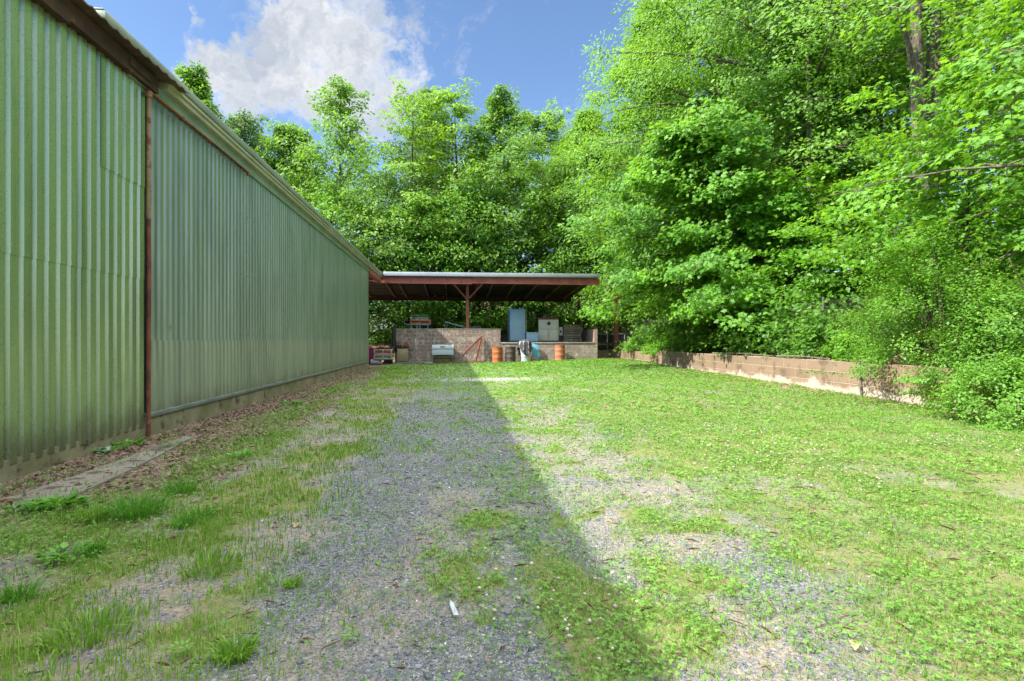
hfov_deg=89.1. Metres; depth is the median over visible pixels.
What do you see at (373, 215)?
understorey tree
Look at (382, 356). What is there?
green crate
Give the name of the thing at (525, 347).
tarpaulin
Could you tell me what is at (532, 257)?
woodland tree
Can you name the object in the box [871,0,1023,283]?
woodland tree
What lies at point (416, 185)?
understorey tree
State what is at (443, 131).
locust tree
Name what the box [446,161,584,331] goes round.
understorey tree
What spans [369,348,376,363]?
magenta bin
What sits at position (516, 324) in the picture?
blue cabinet
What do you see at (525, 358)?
white barrel
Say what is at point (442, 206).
woodland tree
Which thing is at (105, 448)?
scrap
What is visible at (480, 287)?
open shed
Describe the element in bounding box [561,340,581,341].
pallet
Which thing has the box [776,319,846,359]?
bush
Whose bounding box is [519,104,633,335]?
hornbeam tree
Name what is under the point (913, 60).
oak tree
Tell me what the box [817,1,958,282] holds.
woodland tree
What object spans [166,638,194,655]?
weed
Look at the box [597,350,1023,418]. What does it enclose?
retaining wall
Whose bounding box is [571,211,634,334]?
woodland tree
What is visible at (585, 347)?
loading dock
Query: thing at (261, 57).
sky
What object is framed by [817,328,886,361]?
bush
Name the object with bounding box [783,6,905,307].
woodland tree
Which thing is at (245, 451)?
weed
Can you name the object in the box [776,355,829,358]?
branch
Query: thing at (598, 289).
hornbeam tree
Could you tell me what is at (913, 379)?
privet shrub
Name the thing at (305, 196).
understorey tree
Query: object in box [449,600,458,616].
wood chip
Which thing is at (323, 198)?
understorey tree
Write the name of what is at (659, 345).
bush
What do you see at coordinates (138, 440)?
weed
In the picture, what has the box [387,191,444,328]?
woodland tree
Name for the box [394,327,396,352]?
hose
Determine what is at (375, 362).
rolled sheet
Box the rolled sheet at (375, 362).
[370,359,381,364]
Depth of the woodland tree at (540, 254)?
43.31 m
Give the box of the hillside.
[369,254,1023,367]
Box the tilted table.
[445,321,465,328]
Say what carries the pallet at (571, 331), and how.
on the pallet at (571, 333)
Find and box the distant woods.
[295,2,1023,337]
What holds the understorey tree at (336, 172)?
on the hillside
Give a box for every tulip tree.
[172,60,243,135]
[224,107,291,175]
[250,117,348,240]
[275,73,408,328]
[428,81,566,325]
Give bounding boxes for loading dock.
[500,329,596,361]
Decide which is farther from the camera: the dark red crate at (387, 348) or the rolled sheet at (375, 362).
the dark red crate at (387, 348)
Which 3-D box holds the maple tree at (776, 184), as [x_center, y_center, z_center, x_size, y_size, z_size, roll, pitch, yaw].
[9.851,-2.910,18.547,6.300,6.713,6.220,0,0,-6]
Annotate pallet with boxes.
[410,318,428,319]
[410,320,430,323]
[411,315,427,317]
[560,325,580,327]
[561,335,580,336]
[561,337,581,339]
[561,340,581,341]
[562,328,582,329]
[562,330,581,332]
[562,333,580,334]
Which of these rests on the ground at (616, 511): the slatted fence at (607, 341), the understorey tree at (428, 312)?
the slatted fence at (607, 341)
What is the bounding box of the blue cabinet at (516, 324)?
[507,307,526,341]
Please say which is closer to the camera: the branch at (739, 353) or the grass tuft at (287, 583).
the grass tuft at (287, 583)
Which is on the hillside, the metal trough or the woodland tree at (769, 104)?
the woodland tree at (769, 104)
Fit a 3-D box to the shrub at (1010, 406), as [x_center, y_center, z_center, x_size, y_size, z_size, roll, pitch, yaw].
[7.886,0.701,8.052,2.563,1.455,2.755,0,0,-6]
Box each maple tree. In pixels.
[557,88,837,352]
[687,160,904,333]
[777,159,922,324]
[796,0,1023,306]
[799,53,1023,353]
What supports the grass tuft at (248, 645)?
on the ground at (616, 511)
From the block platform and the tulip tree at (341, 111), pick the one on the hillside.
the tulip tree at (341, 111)
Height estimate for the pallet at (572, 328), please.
0.144 m
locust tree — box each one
[326,75,487,327]
[416,77,511,322]
[443,96,607,327]
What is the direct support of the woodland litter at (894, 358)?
on the hillside
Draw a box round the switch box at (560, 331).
[559,327,561,341]
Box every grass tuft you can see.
[0,572,51,605]
[24,595,143,661]
[63,536,110,556]
[66,498,121,524]
[92,485,186,521]
[153,476,208,496]
[169,511,205,529]
[170,543,246,580]
[181,504,223,520]
[200,629,266,668]
[280,572,307,588]
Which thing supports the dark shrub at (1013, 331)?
on the hillside
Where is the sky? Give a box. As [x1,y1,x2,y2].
[85,0,1022,330]
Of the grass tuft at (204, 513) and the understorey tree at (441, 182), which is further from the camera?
the understorey tree at (441, 182)
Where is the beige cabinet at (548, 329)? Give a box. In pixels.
[538,315,558,341]
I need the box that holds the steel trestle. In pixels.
[446,336,483,362]
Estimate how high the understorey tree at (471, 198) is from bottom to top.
12.736 m
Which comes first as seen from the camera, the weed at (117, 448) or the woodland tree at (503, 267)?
the weed at (117, 448)
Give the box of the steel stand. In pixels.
[403,323,430,328]
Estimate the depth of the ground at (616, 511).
3.11 m
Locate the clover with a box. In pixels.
[0,358,1023,680]
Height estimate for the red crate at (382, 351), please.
0.290 m
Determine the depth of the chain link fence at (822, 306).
14.54 m
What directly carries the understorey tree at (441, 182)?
on the hillside
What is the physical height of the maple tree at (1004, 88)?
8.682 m
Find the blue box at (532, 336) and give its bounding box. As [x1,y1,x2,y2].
[525,332,538,341]
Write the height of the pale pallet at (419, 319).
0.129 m
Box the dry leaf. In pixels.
[848,639,861,649]
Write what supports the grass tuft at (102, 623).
on the ground at (616, 511)
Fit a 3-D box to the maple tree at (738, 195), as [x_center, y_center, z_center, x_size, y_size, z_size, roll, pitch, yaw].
[7.793,-4.205,20.964,9.846,9.955,9.334,0,0,43]
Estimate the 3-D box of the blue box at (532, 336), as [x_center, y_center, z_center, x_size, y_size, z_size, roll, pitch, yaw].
[1.209,-0.198,31.683,0.761,0.596,0.730,0,0,-4]
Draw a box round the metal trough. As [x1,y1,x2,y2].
[469,325,480,328]
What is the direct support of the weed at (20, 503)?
on the ground at (616, 511)
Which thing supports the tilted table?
on the block platform
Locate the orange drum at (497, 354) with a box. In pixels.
[492,347,502,362]
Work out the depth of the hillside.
34.63 m
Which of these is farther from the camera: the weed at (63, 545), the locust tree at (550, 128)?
the locust tree at (550, 128)
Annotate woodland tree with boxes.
[368,205,424,340]
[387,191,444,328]
[420,196,470,320]
[457,195,515,328]
[502,187,563,331]
[519,201,566,317]
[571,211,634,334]
[693,35,778,164]
[735,30,817,264]
[741,0,898,332]
[758,43,858,231]
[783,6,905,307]
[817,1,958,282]
[828,29,910,292]
[836,2,951,291]
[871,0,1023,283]
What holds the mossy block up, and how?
on the ground at (616, 511)
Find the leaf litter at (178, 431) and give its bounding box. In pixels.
[0,367,1022,680]
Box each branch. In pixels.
[712,352,773,355]
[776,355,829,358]
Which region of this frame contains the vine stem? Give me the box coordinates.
[858,359,871,395]
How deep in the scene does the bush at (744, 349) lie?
18.84 m
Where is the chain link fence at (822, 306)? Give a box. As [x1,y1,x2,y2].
[644,278,1019,360]
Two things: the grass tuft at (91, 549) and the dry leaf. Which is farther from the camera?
the grass tuft at (91, 549)
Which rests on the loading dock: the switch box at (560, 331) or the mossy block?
the switch box at (560, 331)
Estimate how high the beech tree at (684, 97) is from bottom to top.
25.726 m
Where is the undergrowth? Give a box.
[369,0,1023,362]
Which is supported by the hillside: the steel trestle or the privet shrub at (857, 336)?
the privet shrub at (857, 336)
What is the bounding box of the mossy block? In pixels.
[434,355,454,362]
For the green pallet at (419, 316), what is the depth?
30.43 m
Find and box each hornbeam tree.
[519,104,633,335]
[564,0,731,336]
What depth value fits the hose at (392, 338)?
29.82 m
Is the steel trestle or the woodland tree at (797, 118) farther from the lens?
the steel trestle
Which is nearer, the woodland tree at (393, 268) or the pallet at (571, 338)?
the pallet at (571, 338)
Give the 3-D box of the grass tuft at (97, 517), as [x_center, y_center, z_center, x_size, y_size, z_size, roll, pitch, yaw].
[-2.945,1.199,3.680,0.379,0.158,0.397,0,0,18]
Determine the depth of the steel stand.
30.41 m
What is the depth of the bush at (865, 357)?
12.29 m
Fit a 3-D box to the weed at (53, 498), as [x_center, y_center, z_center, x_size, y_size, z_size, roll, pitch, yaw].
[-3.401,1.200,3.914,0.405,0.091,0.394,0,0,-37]
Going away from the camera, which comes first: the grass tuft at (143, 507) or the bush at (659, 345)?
the grass tuft at (143, 507)
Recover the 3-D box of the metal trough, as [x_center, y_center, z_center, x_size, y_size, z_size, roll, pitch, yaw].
[-2.246,-0.811,31.448,0.719,0.258,0.596,0,0,-6]
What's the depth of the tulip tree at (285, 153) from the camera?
42.40 m
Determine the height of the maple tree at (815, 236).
5.800 m
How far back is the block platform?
30.00 m
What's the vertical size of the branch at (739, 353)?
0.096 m
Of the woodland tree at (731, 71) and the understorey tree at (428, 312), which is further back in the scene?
the understorey tree at (428, 312)
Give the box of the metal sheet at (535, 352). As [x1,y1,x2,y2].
[532,343,538,359]
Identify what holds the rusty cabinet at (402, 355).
on the ground at (616, 511)
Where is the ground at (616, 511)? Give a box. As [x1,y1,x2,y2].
[0,357,1023,680]
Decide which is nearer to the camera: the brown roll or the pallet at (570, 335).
the brown roll
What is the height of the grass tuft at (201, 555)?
0.105 m
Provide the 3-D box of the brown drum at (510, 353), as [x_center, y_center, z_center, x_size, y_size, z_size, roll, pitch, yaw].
[-0.086,0.795,29.727,0.610,0.900,0.610,0,0,-6]
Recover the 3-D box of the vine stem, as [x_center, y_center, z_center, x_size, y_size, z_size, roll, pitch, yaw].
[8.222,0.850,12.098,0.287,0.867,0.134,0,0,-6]
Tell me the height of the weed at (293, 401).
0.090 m
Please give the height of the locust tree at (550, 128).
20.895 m
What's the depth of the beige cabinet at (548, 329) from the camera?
31.73 m
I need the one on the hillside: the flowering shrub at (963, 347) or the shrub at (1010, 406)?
the flowering shrub at (963, 347)
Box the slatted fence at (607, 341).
[597,330,635,349]
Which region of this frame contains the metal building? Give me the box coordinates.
[0,0,382,483]
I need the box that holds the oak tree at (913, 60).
[732,0,1023,325]
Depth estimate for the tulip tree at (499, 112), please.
41.08 m
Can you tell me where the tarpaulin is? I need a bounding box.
[517,340,532,355]
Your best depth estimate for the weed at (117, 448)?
5.93 m
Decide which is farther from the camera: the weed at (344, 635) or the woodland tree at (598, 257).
the woodland tree at (598, 257)
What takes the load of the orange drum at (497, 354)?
on the ground at (616, 511)
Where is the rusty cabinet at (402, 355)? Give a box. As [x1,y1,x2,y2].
[397,348,411,362]
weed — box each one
[1,498,51,513]
[23,491,93,509]
[33,540,100,565]
[90,444,128,453]
[113,436,148,445]
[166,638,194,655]
[226,448,255,458]
[279,399,304,403]
[339,624,362,643]
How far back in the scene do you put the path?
4.72 m
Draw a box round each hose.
[391,328,393,347]
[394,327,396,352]
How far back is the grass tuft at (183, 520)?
3.61 m
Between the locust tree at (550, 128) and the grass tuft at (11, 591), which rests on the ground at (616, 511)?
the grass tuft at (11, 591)
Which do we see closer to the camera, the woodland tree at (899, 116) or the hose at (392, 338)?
the woodland tree at (899, 116)
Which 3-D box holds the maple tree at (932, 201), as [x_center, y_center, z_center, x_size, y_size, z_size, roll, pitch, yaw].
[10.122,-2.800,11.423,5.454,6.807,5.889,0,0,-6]
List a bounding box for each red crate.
[374,349,392,354]
[376,347,393,354]
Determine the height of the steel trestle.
1.539 m
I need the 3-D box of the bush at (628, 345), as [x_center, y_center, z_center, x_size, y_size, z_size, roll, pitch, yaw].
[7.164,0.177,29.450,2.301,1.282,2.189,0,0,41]
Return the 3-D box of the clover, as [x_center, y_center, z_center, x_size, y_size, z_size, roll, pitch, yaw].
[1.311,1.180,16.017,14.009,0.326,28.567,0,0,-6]
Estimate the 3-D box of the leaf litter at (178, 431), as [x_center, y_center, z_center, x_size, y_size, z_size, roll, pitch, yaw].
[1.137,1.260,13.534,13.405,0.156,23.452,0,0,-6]
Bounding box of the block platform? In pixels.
[395,329,500,362]
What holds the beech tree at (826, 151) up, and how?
on the hillside
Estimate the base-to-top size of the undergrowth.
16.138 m
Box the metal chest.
[432,345,453,362]
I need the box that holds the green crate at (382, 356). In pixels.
[374,355,392,358]
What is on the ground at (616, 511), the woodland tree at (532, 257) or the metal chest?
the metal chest
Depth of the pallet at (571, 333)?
32.29 m
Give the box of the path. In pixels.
[11,436,191,512]
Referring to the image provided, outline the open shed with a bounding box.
[369,272,617,349]
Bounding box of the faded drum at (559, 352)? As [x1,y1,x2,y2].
[555,345,564,359]
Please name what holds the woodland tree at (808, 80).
on the hillside
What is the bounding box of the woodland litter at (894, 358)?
[372,310,1018,370]
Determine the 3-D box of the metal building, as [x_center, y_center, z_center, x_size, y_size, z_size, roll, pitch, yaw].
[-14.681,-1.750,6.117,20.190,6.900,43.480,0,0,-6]
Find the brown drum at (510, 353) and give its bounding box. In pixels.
[505,346,515,361]
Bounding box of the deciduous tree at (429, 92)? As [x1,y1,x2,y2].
[360,85,481,321]
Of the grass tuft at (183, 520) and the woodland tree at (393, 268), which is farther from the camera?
the woodland tree at (393, 268)
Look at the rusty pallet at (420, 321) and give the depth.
30.44 m
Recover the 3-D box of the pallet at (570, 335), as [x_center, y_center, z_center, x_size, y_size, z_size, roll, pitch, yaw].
[3.671,-0.268,32.712,1.136,0.144,0.980,0,0,-4]
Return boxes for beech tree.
[558,0,850,299]
[580,0,1022,319]
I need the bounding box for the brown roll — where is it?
[382,360,392,363]
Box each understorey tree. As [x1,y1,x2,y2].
[285,116,400,325]
[294,186,334,219]
[304,183,388,323]
[318,190,449,343]
[339,161,464,327]
[373,187,481,328]
[375,135,518,322]
[390,128,548,324]
[400,174,555,329]
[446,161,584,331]
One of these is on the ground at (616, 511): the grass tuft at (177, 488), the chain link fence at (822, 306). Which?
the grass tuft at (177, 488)
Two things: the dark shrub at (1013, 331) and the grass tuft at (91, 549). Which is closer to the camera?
the grass tuft at (91, 549)
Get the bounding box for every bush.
[619,333,652,352]
[639,332,688,354]
[726,323,784,355]
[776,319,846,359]
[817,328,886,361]
[849,337,914,363]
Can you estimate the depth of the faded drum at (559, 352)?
29.99 m
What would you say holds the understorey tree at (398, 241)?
on the hillside
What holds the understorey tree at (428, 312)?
on the hillside
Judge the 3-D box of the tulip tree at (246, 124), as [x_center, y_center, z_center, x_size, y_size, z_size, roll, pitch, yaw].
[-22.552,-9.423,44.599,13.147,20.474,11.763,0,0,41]
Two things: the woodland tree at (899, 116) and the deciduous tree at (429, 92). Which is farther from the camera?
the deciduous tree at (429, 92)
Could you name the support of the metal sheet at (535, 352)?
on the ground at (616, 511)
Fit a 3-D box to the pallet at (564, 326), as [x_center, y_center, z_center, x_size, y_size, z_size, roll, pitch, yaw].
[3.687,-0.856,32.694,1.159,0.144,0.980,0,0,-8]
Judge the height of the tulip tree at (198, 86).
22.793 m
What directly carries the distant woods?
on the hillside
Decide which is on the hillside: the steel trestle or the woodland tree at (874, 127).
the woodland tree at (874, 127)
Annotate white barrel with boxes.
[520,349,530,361]
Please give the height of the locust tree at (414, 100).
20.582 m
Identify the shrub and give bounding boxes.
[800,207,1023,383]
[825,256,996,364]
[886,272,1023,405]
[901,257,1023,403]
[909,340,1023,431]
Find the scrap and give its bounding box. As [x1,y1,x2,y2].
[94,447,110,450]

